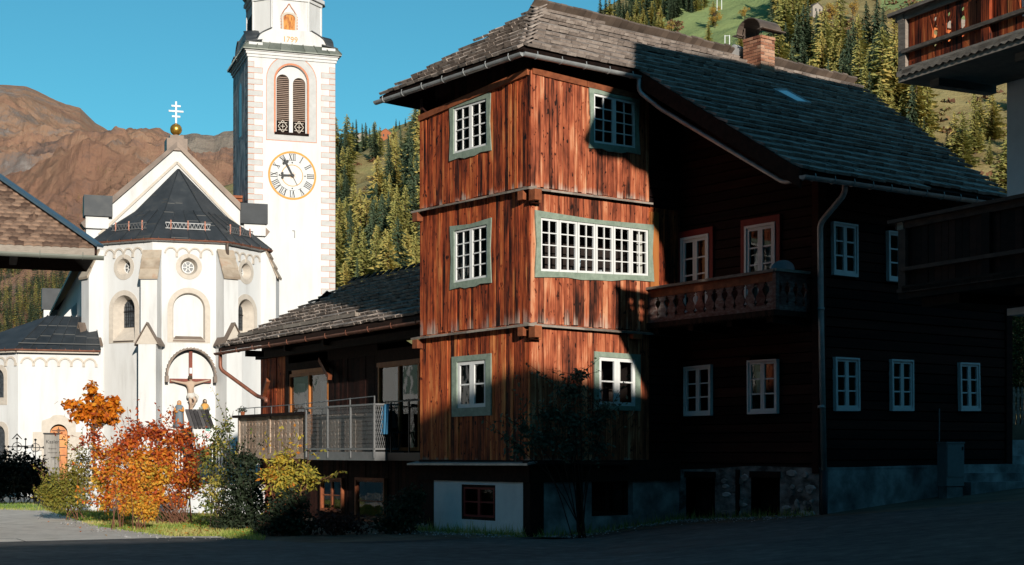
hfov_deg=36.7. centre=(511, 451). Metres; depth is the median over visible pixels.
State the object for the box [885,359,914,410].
window
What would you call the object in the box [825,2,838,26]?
birch tree
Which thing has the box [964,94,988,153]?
larch tree
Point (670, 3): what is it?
spruce tree
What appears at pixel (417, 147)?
larch tree
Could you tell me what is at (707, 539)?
road crack
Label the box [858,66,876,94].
larch tree
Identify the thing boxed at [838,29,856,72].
spruce tree
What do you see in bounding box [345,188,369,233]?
larch tree
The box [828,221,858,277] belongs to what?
window
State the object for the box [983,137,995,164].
larch tree
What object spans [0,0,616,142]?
sky
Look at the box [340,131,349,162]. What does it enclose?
spruce tree
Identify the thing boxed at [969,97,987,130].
larch tree
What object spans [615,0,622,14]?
spruce tree
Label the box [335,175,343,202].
larch tree
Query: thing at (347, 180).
spruce tree
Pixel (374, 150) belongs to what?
spruce tree
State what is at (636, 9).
larch tree
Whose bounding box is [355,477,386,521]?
door
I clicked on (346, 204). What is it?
larch tree
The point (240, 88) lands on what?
blind window
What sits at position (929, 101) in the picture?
larch tree
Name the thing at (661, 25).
larch tree
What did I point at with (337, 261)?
larch tree
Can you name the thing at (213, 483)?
bush
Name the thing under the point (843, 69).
spruce tree
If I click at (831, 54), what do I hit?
larch tree
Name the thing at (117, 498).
sapling
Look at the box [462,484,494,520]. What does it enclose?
window
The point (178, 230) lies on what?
church
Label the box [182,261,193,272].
round window
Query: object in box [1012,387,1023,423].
picket fence
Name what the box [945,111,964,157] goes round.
larch tree
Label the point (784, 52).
larch tree
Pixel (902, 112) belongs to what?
larch tree
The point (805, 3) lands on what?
larch tree
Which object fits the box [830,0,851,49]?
larch tree
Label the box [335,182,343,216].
spruce tree
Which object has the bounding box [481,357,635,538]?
espalier tree
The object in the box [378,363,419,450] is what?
glazed door
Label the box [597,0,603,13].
spruce tree
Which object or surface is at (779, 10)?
larch tree
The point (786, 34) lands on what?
spruce tree
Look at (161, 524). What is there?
fallen leaves
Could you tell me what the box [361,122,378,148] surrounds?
larch tree
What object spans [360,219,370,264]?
larch tree
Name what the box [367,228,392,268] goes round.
larch tree
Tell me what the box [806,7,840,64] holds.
larch tree
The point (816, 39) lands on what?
larch tree
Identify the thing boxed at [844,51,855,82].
spruce tree
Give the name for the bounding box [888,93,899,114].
larch tree
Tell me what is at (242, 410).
potted plant
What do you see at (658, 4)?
larch tree
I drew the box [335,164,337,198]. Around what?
spruce tree
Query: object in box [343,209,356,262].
spruce tree
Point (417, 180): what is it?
spruce tree
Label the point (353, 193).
larch tree
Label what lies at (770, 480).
cellar door
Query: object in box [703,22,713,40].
larch tree
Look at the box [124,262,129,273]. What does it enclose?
round window
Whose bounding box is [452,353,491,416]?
window
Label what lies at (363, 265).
larch tree
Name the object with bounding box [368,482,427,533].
garden shrub
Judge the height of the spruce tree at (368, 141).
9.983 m
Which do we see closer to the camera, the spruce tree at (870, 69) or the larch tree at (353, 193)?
the spruce tree at (870, 69)
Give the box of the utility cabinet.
[936,442,964,497]
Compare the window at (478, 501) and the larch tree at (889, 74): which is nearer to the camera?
the window at (478, 501)
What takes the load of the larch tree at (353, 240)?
on the hillside
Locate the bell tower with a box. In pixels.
[227,0,341,314]
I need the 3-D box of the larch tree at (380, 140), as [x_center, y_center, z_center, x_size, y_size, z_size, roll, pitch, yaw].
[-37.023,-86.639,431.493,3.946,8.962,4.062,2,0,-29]
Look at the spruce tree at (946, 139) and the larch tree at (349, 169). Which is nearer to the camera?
the spruce tree at (946, 139)
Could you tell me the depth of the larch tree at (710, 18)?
345.34 m
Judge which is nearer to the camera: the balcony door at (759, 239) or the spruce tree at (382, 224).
the balcony door at (759, 239)
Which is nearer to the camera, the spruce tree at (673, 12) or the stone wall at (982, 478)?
the stone wall at (982, 478)
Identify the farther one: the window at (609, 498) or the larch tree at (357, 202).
the larch tree at (357, 202)
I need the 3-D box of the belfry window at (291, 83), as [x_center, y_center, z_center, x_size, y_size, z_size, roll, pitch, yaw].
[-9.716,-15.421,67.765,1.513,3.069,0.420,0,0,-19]
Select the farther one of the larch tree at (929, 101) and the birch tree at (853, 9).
the birch tree at (853, 9)
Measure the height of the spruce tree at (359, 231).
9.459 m
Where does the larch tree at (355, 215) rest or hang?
on the hillside
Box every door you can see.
[289,371,327,450]
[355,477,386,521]
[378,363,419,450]
[680,233,708,312]
[684,471,715,517]
[744,221,774,304]
[749,471,780,515]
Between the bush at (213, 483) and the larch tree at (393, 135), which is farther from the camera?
the larch tree at (393, 135)
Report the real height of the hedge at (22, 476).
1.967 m
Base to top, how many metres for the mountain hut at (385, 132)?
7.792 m
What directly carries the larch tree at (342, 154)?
on the hillside
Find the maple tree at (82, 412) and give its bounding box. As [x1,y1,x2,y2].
[56,380,125,473]
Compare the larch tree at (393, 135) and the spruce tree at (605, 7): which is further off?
the spruce tree at (605, 7)
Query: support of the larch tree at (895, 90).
on the hillside
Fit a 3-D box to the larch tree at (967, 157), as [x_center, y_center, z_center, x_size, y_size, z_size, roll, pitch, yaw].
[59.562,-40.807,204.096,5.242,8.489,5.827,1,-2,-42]
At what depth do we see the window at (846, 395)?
28.98 m
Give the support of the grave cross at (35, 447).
on the ground at (1017, 494)
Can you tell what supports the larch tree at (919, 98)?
on the hillside
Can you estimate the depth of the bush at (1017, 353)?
37.36 m
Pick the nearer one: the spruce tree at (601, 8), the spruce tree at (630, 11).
the spruce tree at (630, 11)
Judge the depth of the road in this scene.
23.46 m
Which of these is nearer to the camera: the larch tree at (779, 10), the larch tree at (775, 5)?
the larch tree at (779, 10)
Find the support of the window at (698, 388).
in the wooden house at (683, 192)
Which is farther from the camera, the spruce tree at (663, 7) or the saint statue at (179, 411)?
the spruce tree at (663, 7)
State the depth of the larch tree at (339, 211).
263.56 m
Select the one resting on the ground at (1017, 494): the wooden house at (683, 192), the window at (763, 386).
the wooden house at (683, 192)
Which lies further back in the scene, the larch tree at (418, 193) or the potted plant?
the larch tree at (418, 193)
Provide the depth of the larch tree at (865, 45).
268.94 m
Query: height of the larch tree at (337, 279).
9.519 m
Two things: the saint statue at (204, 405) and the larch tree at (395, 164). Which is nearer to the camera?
the saint statue at (204, 405)
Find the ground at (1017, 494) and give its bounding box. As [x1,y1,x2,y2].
[33,488,1023,542]
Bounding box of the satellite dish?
[771,260,794,269]
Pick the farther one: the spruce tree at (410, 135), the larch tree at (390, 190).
the spruce tree at (410, 135)
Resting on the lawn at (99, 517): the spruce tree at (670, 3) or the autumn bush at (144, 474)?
the autumn bush at (144, 474)
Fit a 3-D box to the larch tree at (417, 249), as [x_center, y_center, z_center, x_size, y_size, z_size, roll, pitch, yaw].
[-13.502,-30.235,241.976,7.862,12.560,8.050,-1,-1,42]
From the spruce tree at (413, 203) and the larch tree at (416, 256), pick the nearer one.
the larch tree at (416, 256)
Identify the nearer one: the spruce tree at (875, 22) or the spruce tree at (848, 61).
the spruce tree at (848, 61)
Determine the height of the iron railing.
1.230 m
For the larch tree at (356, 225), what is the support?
on the hillside
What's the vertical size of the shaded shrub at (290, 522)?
1.114 m
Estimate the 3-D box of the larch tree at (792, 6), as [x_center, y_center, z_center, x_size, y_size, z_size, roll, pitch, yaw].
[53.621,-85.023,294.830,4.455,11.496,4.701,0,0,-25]
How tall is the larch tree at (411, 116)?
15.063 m
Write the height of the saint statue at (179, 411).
1.310 m
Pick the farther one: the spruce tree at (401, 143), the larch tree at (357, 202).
the spruce tree at (401, 143)
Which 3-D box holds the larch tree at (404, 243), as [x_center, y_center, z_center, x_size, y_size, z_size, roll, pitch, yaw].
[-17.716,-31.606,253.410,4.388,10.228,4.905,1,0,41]
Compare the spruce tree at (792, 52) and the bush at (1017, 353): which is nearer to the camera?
the bush at (1017, 353)
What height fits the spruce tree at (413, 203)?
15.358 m
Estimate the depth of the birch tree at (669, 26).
350.13 m
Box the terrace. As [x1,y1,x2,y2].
[1012,424,1023,439]
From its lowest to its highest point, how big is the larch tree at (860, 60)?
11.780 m
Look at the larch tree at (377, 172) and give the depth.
288.78 m
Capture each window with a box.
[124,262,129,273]
[124,300,134,327]
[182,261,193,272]
[238,74,242,141]
[238,304,242,330]
[274,66,308,135]
[320,477,343,512]
[449,92,491,160]
[450,218,491,289]
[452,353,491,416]
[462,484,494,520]
[534,210,653,281]
[588,87,640,154]
[592,481,627,515]
[594,351,640,410]
[683,364,715,415]
[747,359,782,413]
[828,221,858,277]
[829,357,860,410]
[882,230,897,282]
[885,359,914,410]
[953,362,980,410]
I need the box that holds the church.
[0,101,281,496]
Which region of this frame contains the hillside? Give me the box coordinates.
[224,0,1020,418]
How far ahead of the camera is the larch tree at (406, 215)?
264.81 m
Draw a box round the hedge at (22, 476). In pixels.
[0,447,51,503]
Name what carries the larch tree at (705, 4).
on the hillside
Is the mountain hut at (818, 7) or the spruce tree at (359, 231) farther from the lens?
the mountain hut at (818, 7)
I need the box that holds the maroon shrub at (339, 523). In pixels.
[306,505,374,535]
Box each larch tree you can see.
[335,117,346,152]
[335,154,343,186]
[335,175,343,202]
[335,197,346,248]
[335,221,350,285]
[335,222,344,260]
[335,245,343,288]
[335,260,342,289]
[336,261,350,288]
[337,114,363,162]
[337,244,364,285]
[338,146,344,171]
[338,197,348,230]
[339,147,358,187]
[339,236,364,279]
[340,218,361,253]
[342,183,363,218]
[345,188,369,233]
[350,230,373,280]
[352,207,361,231]
[352,215,361,246]
[357,195,374,245]
[360,156,389,216]
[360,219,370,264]
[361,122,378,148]
[365,231,381,275]
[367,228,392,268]
[368,225,380,267]
[369,179,393,209]
[369,231,402,275]
[374,203,381,232]
[376,128,385,155]
[378,135,401,180]
[379,200,407,247]
[380,126,403,169]
[380,184,396,215]
[382,184,411,247]
[384,136,402,193]
[387,174,395,197]
[389,226,402,256]
[397,138,419,187]
[399,185,415,251]
[401,182,419,220]
[401,228,413,257]
[401,229,413,263]
[402,110,414,155]
[406,230,419,261]
[406,236,419,271]
[407,221,419,251]
[411,110,419,149]
[411,233,419,253]
[413,134,419,156]
[415,161,419,205]
[606,0,616,14]
[632,1,639,20]
[637,0,649,10]
[638,9,644,23]
[642,4,656,25]
[650,0,666,12]
[651,16,657,26]
[656,5,666,24]
[658,17,666,28]
[693,0,703,10]
[702,0,709,7]
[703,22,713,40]
[706,1,719,26]
[736,38,743,46]
[767,0,780,20]
[769,0,799,46]
[772,0,795,26]
[772,27,799,58]
[780,0,801,27]
[789,1,801,44]
[797,0,814,36]
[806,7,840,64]
[808,20,838,67]
[810,30,830,68]
[811,36,820,65]
[825,39,838,70]
[826,38,846,71]
[829,51,839,70]
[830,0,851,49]
[830,18,844,42]
[850,14,871,62]
[850,40,876,86]
[852,27,894,100]
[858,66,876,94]
[864,33,925,112]
[874,78,884,101]
[882,66,909,110]
[883,93,891,106]
[886,52,907,110]
[888,10,897,44]
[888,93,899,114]
[898,85,947,137]
[898,94,908,119]
[917,86,939,139]
[921,87,938,113]
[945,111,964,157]
[947,111,983,167]
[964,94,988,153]
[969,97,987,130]
[977,94,1006,139]
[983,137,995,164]
[990,139,1006,192]
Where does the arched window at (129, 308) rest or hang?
in the church
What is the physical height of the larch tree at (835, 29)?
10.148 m
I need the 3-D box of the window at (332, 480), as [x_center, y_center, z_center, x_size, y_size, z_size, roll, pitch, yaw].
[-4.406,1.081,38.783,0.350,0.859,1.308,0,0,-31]
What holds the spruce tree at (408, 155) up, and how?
on the hillside
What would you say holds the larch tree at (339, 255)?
on the hillside
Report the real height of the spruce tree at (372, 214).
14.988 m
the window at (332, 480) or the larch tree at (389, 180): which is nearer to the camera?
the window at (332, 480)
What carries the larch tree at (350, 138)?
on the hillside
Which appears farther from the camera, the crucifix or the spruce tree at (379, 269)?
the spruce tree at (379, 269)
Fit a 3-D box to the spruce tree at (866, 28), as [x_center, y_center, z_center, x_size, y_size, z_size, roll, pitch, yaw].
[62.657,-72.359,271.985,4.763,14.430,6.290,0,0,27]
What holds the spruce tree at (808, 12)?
on the hillside
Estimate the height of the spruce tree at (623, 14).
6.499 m
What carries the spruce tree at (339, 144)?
on the hillside
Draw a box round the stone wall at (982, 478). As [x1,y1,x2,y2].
[945,440,1023,494]
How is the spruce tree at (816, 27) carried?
on the hillside
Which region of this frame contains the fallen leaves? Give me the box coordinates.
[39,508,248,535]
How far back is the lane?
33.76 m
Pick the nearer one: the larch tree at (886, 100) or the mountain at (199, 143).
the larch tree at (886, 100)
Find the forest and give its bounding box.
[0,175,127,331]
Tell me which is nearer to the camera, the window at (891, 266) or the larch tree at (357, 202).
the window at (891, 266)
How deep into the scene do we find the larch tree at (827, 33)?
265.99 m
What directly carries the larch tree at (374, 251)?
on the hillside
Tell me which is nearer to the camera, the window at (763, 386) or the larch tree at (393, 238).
the window at (763, 386)
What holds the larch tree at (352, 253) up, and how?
on the hillside
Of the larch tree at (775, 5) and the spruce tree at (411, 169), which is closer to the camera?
the spruce tree at (411, 169)
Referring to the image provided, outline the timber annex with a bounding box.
[213,262,473,523]
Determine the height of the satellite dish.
1.112 m
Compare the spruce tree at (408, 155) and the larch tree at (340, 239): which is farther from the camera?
the spruce tree at (408, 155)
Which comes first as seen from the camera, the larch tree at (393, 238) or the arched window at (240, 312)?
the arched window at (240, 312)
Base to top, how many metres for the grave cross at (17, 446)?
2.340 m
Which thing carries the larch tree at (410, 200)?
on the hillside
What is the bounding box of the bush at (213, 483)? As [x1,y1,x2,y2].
[181,387,252,528]
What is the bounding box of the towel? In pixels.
[380,404,388,433]
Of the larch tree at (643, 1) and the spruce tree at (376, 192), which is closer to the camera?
the spruce tree at (376, 192)
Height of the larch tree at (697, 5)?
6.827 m
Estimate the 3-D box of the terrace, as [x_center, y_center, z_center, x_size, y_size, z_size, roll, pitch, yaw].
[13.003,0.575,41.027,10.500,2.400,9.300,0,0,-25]
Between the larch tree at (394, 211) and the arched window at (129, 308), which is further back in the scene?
the larch tree at (394, 211)
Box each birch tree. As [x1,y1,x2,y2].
[664,21,674,30]
[707,6,722,22]
[738,7,749,19]
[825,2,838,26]
[844,1,859,18]
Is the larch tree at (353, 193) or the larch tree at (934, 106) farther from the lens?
the larch tree at (353, 193)
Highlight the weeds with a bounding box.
[414,504,816,536]
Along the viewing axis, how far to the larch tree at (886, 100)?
210.33 m
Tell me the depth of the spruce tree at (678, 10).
360.27 m
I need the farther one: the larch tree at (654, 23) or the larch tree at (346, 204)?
the larch tree at (654, 23)
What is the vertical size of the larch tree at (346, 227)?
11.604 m
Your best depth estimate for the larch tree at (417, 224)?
257.80 m
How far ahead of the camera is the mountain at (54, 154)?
1120.95 m
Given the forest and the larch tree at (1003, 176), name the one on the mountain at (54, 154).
the forest
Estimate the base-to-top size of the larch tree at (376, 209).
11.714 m
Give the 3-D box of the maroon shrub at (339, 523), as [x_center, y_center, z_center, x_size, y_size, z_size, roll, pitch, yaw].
[-3.437,1.401,31.009,1.373,0.656,0.943,0,0,-23]
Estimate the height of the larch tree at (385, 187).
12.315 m
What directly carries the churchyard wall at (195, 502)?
on the ground at (1017, 494)
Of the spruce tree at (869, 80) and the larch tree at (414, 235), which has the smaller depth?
the spruce tree at (869, 80)
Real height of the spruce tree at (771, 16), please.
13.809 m
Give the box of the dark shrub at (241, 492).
[201,426,277,529]
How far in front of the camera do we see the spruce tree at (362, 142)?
505.95 m
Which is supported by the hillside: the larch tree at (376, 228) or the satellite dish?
the larch tree at (376, 228)
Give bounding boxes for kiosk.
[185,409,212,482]
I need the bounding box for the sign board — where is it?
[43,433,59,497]
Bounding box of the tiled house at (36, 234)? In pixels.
[0,174,103,271]
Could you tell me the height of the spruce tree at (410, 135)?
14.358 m
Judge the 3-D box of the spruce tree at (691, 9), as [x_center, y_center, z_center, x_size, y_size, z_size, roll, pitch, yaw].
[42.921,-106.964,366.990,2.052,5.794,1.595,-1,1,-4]
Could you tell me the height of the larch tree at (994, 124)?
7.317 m
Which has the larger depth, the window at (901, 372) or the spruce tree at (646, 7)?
the spruce tree at (646, 7)
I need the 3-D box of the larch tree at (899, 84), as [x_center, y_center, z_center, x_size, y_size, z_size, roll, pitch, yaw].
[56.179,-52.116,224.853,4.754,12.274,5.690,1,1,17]
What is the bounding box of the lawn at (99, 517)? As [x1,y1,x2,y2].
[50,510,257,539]
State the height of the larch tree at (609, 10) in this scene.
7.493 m
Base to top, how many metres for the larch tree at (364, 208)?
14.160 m
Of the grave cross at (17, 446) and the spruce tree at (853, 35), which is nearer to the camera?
the grave cross at (17, 446)
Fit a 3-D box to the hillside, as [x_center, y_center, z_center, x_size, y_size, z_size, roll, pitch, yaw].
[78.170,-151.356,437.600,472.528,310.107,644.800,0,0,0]
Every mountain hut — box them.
[357,133,368,141]
[377,128,391,140]
[809,2,823,17]
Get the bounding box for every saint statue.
[174,400,185,432]
[200,399,211,429]
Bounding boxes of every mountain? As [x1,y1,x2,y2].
[0,85,232,331]
[181,131,232,152]
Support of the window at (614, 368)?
in the wooden house at (683, 192)
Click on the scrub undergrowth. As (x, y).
(678, 23)
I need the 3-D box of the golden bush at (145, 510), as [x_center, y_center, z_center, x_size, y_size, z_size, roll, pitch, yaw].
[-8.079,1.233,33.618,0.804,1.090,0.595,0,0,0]
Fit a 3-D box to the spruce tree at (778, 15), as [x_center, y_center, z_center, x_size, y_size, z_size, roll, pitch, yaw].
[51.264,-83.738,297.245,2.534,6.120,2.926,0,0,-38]
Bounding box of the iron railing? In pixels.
[167,441,261,484]
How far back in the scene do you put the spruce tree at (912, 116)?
219.04 m
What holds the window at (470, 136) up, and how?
in the wooden house at (683, 192)
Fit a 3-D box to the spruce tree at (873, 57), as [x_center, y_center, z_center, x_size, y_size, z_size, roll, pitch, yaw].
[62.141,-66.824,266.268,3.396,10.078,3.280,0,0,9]
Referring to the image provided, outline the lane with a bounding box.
[0,497,221,541]
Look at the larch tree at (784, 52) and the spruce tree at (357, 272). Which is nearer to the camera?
the spruce tree at (357, 272)
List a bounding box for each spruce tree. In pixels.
[335,147,349,187]
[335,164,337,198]
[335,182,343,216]
[336,165,351,200]
[336,176,350,214]
[338,134,343,160]
[340,122,353,168]
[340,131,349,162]
[342,209,358,243]
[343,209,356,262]
[349,128,358,155]
[354,120,359,150]
[354,258,360,281]
[356,227,362,255]
[358,125,365,152]
[361,200,379,242]
[364,122,368,149]
[364,199,380,262]
[366,122,380,159]
[366,128,371,148]
[369,183,379,212]
[374,249,385,272]
[375,194,392,243]
[382,136,400,203]
[385,191,391,228]
[386,216,413,273]
[396,127,404,174]
[398,125,415,181]
[398,136,410,188]
[399,173,404,202]
[403,153,414,204]
[405,137,415,184]
[406,109,418,156]
[406,153,419,203]
[406,173,419,235]
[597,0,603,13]
[603,0,606,14]
[611,0,616,15]
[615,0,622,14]
[620,2,625,18]
[624,1,627,17]
[627,0,634,15]
[628,2,633,20]
[640,0,650,16]
[661,0,666,16]
[665,0,679,9]
[666,0,672,19]
[670,0,676,17]
[671,0,683,16]
[683,0,690,10]
[689,0,695,12]
[762,3,779,54]
[768,0,780,12]
[775,2,781,25]
[779,22,791,51]
[788,41,796,61]
[790,13,811,63]
[795,5,813,62]
[797,31,809,63]
[804,0,812,56]
[807,11,820,56]
[837,48,850,73]
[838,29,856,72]
[844,19,863,71]
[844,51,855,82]
[860,1,874,60]
[864,52,874,89]
[865,0,881,52]
[866,71,873,96]
[869,7,893,68]
[870,36,878,65]
[905,85,920,130]
[943,130,950,151]
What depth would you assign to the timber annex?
37.97 m
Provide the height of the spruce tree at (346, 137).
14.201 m
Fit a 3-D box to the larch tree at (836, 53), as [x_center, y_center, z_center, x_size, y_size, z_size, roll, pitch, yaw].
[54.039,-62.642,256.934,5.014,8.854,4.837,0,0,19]
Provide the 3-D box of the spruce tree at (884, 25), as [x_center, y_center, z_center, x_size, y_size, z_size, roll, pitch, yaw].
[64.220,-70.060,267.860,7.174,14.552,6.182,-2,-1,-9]
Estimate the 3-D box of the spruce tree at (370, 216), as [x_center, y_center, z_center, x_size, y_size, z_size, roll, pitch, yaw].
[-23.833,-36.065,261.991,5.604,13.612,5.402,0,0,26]
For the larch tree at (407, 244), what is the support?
on the hillside
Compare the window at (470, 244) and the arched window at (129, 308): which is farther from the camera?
the arched window at (129, 308)
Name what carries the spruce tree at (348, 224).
on the hillside
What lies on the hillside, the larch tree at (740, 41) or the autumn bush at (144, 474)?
the larch tree at (740, 41)
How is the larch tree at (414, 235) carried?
on the hillside
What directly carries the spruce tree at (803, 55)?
on the hillside
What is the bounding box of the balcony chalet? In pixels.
[887,0,1023,315]
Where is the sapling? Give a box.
[108,472,136,529]
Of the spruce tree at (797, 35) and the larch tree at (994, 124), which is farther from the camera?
the spruce tree at (797, 35)
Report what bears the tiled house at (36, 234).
on the ground at (1017, 494)
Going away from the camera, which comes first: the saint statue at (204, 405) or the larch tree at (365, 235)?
the saint statue at (204, 405)
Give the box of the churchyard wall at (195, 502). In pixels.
[66,483,264,513]
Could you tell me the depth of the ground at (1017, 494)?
29.37 m
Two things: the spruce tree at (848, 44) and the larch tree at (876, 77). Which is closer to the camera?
the larch tree at (876, 77)
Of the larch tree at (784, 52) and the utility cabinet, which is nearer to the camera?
the utility cabinet
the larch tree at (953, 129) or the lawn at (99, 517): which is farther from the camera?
the larch tree at (953, 129)
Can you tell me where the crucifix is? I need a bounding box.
[164,347,216,441]
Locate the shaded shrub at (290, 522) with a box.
[250,484,319,535]
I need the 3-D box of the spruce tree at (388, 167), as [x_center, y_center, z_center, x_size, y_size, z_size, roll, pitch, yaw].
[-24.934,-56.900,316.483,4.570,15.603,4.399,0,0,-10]
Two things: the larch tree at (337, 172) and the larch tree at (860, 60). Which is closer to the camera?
the larch tree at (860, 60)
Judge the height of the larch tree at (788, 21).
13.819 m
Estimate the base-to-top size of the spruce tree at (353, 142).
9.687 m
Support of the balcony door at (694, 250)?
in the wooden house at (683, 192)
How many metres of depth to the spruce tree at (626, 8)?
378.86 m
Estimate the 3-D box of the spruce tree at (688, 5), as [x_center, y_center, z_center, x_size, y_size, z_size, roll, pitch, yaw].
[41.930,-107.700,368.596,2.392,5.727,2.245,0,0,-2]
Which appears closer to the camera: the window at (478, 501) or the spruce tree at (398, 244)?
the window at (478, 501)
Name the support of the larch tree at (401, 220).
on the hillside
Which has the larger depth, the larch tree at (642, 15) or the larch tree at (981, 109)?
the larch tree at (642, 15)
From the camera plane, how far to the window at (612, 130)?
30.47 m
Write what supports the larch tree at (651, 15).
on the hillside
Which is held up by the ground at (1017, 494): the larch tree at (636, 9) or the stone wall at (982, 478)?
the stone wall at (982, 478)
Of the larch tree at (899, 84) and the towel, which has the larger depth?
the larch tree at (899, 84)
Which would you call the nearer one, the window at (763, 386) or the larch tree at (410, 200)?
the window at (763, 386)
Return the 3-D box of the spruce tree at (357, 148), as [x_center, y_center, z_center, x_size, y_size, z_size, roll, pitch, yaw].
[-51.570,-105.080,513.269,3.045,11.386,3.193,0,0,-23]
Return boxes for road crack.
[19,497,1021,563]
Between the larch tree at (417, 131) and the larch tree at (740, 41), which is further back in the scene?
the larch tree at (417, 131)
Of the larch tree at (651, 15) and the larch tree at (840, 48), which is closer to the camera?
the larch tree at (840, 48)
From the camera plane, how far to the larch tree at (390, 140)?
325.62 m
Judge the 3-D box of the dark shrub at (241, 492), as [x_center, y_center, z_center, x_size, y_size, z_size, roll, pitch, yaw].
[-5.800,0.635,33.521,1.892,2.607,1.596,0,0,0]
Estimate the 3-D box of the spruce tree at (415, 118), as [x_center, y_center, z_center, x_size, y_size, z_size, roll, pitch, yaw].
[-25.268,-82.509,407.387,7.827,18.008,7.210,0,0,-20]
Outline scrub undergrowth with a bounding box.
[352,0,1006,201]
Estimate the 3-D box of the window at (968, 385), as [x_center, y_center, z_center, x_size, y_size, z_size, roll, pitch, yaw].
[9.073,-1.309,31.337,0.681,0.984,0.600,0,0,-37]
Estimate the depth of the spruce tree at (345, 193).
324.54 m
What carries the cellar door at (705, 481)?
in the wooden house at (683, 192)
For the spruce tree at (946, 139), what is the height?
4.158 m
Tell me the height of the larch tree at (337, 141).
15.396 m
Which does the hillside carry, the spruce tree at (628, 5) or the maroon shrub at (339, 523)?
the spruce tree at (628, 5)
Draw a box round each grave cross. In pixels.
[7,434,26,455]
[26,439,43,499]
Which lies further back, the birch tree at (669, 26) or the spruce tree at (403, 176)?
the birch tree at (669, 26)
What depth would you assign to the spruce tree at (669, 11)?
359.44 m
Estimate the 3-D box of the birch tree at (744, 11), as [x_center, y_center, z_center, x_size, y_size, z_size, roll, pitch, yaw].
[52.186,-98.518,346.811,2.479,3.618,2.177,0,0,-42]
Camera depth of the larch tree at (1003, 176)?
193.66 m
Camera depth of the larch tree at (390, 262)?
226.15 m
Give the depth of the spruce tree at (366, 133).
510.31 m
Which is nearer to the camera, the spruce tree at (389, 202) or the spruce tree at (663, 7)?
the spruce tree at (389, 202)
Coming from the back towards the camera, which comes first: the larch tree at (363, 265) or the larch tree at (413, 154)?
the larch tree at (413, 154)
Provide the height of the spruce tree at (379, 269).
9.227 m
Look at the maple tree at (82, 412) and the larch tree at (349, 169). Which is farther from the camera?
the larch tree at (349, 169)
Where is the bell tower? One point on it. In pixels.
(285, 59)
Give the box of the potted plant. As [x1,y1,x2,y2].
[237,406,246,414]
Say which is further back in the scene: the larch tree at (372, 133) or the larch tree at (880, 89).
the larch tree at (372, 133)
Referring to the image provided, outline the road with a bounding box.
[0,500,1023,564]
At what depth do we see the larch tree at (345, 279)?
231.98 m
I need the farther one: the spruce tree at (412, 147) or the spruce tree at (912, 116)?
the spruce tree at (412, 147)
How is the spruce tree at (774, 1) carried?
on the hillside
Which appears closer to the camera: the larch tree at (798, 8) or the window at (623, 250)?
the window at (623, 250)
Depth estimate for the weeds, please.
30.00 m
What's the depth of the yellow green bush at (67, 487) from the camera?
38.33 m
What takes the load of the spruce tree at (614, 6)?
on the hillside
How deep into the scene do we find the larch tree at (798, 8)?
283.81 m
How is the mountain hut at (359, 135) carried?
on the hillside
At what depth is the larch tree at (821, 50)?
259.57 m
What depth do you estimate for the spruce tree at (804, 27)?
274.67 m
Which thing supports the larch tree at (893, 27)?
on the hillside
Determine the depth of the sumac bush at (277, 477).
31.69 m
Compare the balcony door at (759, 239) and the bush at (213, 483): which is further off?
the bush at (213, 483)
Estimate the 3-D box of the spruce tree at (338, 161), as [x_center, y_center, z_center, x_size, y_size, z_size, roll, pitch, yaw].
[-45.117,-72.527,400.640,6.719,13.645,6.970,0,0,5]
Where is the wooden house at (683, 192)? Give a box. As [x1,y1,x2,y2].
[373,0,1011,536]
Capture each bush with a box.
[30,426,94,519]
[53,399,213,523]
[123,484,159,529]
[181,387,252,528]
[255,423,347,533]
[1012,316,1023,423]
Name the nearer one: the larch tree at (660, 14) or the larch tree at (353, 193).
the larch tree at (353, 193)

